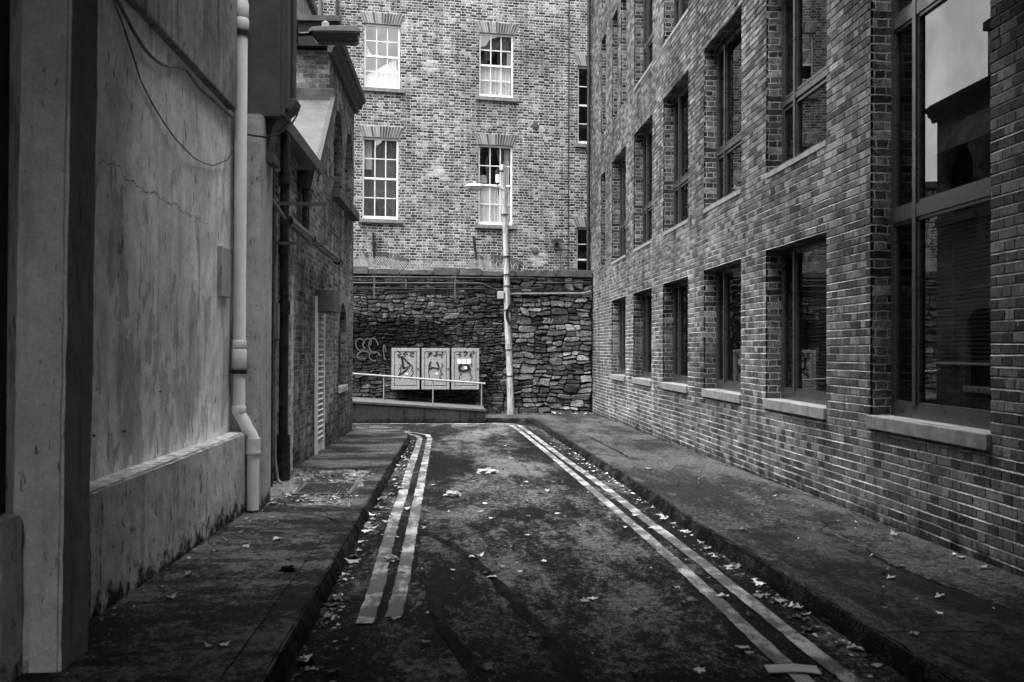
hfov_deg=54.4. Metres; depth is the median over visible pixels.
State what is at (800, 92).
window
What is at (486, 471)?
leaf
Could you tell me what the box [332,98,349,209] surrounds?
arched window
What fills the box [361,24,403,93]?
sash window
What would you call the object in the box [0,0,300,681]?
stucco building
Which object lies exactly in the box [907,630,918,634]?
fallen leaf
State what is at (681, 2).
window
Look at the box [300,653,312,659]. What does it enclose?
fallen leaf
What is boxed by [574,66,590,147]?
sash window
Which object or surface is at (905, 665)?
kerb
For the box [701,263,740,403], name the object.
window
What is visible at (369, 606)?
road line
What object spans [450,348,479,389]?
utility cabinet
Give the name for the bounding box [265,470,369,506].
worn paving
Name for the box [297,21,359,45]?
street lamp
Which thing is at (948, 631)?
seam
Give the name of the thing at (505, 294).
street lamp
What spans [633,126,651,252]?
window
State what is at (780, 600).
fallen leaf
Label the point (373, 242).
iron bar
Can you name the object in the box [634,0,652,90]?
window
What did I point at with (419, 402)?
ramp
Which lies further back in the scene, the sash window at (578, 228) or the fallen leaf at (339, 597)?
the sash window at (578, 228)
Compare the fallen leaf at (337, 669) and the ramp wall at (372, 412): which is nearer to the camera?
the fallen leaf at (337, 669)
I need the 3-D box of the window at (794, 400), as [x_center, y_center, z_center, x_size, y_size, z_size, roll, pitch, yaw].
[3.251,-0.150,10.972,0.375,1.898,1.996,0,-1,-3]
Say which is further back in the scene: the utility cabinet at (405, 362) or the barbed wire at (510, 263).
the barbed wire at (510, 263)
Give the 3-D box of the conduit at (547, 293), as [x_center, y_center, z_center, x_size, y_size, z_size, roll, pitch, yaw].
[1.004,-1.319,27.120,2.330,0.147,0.091,0,-1,-6]
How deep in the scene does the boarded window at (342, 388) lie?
18.54 m
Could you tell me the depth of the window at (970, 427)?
8.35 m
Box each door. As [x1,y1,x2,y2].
[288,274,293,470]
[314,289,339,454]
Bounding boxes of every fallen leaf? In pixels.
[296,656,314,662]
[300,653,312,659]
[323,602,342,606]
[324,666,341,673]
[329,592,342,600]
[345,558,359,562]
[481,662,494,669]
[528,631,539,636]
[628,665,646,672]
[693,667,704,673]
[753,593,766,597]
[754,579,765,584]
[769,597,784,602]
[799,625,815,630]
[836,639,849,644]
[845,643,864,651]
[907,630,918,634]
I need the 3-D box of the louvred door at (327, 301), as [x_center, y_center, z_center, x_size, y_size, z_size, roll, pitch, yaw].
[-2.866,0.487,15.315,0.360,2.520,1.040,0,-1,-3]
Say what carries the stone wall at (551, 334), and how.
on the road
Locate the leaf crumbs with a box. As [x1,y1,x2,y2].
[99,435,1022,681]
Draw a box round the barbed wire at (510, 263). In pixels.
[490,260,529,270]
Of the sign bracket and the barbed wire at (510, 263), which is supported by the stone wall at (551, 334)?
the barbed wire at (510, 263)
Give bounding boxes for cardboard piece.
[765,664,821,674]
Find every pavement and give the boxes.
[11,428,407,681]
[485,413,1023,681]
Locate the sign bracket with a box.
[274,202,326,244]
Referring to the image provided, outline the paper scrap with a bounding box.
[383,554,399,561]
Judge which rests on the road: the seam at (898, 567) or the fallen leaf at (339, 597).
the fallen leaf at (339, 597)
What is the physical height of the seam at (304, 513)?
0.009 m
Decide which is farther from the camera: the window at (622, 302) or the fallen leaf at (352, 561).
the window at (622, 302)
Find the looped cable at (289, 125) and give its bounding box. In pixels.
[247,110,297,137]
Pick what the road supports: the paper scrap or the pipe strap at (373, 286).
the paper scrap
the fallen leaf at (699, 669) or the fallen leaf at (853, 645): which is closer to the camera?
the fallen leaf at (699, 669)
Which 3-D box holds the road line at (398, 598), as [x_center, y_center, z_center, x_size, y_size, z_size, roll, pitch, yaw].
[-1.804,1.779,14.473,4.676,0.190,16.875,0,-1,-23]
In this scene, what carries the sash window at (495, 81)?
in the brick townhouse
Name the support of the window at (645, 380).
in the office building at (804, 256)
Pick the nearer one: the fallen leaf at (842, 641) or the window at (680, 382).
the fallen leaf at (842, 641)
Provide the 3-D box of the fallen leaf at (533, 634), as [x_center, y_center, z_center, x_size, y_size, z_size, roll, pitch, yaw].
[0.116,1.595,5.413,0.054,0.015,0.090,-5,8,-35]
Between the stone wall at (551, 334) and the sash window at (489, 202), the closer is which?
the stone wall at (551, 334)
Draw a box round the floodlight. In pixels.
[551,238,562,269]
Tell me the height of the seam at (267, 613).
0.047 m
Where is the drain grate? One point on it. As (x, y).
(349, 487)
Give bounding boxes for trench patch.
[417,534,575,681]
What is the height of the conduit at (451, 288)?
0.148 m
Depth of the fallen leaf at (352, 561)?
7.39 m
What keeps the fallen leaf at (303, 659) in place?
on the road
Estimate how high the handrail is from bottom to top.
1.124 m
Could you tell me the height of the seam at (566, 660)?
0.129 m
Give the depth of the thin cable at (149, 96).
6.66 m
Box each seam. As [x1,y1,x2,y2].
[220,529,328,678]
[260,510,338,522]
[413,571,488,681]
[417,532,588,681]
[590,437,628,456]
[719,527,1023,615]
[888,631,1011,633]
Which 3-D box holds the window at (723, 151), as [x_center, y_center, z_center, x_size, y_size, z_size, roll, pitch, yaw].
[3.068,-3.166,14.023,0.262,2.478,1.980,0,-1,-3]
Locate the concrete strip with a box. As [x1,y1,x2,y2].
[728,528,1023,681]
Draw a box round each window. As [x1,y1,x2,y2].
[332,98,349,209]
[338,291,347,392]
[344,122,359,220]
[358,137,402,223]
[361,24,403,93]
[474,145,516,229]
[475,33,517,102]
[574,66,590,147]
[577,227,586,269]
[610,298,625,381]
[611,156,625,264]
[632,290,651,386]
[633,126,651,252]
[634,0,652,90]
[661,279,687,392]
[662,83,688,235]
[663,0,688,47]
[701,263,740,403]
[703,21,741,213]
[763,236,826,419]
[765,0,846,178]
[866,0,1019,450]
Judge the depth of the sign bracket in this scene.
11.29 m
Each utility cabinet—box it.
[391,348,419,389]
[420,348,449,389]
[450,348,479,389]
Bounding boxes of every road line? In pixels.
[352,423,814,681]
[355,433,422,622]
[385,432,431,616]
[503,423,862,681]
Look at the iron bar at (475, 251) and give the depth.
29.81 m
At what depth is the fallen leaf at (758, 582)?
6.74 m
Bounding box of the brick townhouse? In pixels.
[315,0,590,274]
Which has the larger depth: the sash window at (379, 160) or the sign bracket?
the sash window at (379, 160)
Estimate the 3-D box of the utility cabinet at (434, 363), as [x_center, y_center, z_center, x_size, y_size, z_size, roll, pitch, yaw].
[-2.048,0.736,26.447,0.761,1.110,0.568,0,-1,-8]
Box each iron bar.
[371,232,376,262]
[473,236,477,265]
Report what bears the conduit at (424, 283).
attached to the stone wall at (551, 334)
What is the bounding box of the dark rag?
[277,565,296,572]
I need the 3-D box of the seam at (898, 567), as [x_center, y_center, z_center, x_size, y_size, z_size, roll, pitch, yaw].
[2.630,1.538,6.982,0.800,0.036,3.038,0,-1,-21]
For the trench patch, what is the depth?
5.71 m
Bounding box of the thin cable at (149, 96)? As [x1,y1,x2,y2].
[113,0,232,165]
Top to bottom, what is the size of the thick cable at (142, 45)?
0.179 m
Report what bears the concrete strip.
on the pavement at (740, 490)
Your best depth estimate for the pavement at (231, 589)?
5.80 m
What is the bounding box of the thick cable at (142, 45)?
[115,0,233,118]
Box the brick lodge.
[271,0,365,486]
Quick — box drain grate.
[291,482,358,494]
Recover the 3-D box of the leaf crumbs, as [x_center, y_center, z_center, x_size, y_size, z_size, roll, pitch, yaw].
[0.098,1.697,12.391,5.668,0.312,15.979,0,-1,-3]
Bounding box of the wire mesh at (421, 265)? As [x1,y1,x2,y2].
[353,256,503,270]
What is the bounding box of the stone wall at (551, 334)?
[352,266,591,412]
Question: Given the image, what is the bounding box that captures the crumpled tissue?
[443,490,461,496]
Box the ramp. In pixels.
[352,397,483,408]
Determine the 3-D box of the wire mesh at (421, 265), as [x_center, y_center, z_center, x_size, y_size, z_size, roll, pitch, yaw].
[-3.428,-2.081,26.733,6.800,0.384,0.147,0,-1,-8]
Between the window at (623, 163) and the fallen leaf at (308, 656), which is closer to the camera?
the fallen leaf at (308, 656)
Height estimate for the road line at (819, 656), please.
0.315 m
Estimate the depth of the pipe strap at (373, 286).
26.42 m
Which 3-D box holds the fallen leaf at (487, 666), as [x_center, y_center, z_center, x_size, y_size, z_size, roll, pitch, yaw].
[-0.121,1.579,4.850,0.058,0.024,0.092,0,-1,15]
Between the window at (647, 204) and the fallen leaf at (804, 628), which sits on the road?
the fallen leaf at (804, 628)
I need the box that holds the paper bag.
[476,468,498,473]
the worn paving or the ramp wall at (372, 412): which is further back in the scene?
the ramp wall at (372, 412)
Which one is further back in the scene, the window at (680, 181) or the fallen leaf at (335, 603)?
the window at (680, 181)
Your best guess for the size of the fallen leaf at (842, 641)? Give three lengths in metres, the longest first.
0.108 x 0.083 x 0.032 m
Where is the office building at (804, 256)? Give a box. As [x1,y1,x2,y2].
[586,0,1023,576]
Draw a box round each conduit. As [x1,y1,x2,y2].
[353,276,590,283]
[353,282,499,291]
[353,287,543,289]
[511,290,590,294]
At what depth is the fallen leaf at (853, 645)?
5.21 m
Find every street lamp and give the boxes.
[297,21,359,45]
[465,164,517,413]
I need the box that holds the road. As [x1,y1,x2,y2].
[286,423,911,681]
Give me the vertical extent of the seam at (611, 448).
0.046 m
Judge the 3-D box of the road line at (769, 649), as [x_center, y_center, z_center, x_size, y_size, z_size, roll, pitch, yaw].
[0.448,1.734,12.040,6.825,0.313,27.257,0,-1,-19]
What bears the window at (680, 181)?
in the office building at (804, 256)
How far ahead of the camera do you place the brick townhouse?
29.91 m
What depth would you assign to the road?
6.67 m
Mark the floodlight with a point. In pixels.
(555, 241)
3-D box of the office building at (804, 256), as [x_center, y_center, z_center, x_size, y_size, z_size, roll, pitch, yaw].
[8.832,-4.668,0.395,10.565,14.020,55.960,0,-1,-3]
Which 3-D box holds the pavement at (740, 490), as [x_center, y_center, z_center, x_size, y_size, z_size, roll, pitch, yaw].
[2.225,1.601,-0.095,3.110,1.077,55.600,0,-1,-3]
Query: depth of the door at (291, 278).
12.53 m
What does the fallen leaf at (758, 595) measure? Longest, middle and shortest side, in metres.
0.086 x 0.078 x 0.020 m
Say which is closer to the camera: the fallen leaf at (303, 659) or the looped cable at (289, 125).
the fallen leaf at (303, 659)
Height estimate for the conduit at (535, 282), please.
0.182 m
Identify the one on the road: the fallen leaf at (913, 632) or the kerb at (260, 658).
the kerb at (260, 658)
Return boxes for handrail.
[353,373,484,408]
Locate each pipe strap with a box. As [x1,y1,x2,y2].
[373,275,374,297]
[454,275,455,298]
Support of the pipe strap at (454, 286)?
attached to the stone wall at (551, 334)
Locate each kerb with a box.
[230,428,410,681]
[485,418,989,681]
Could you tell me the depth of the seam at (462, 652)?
5.45 m
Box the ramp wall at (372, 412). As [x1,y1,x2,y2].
[352,400,485,422]

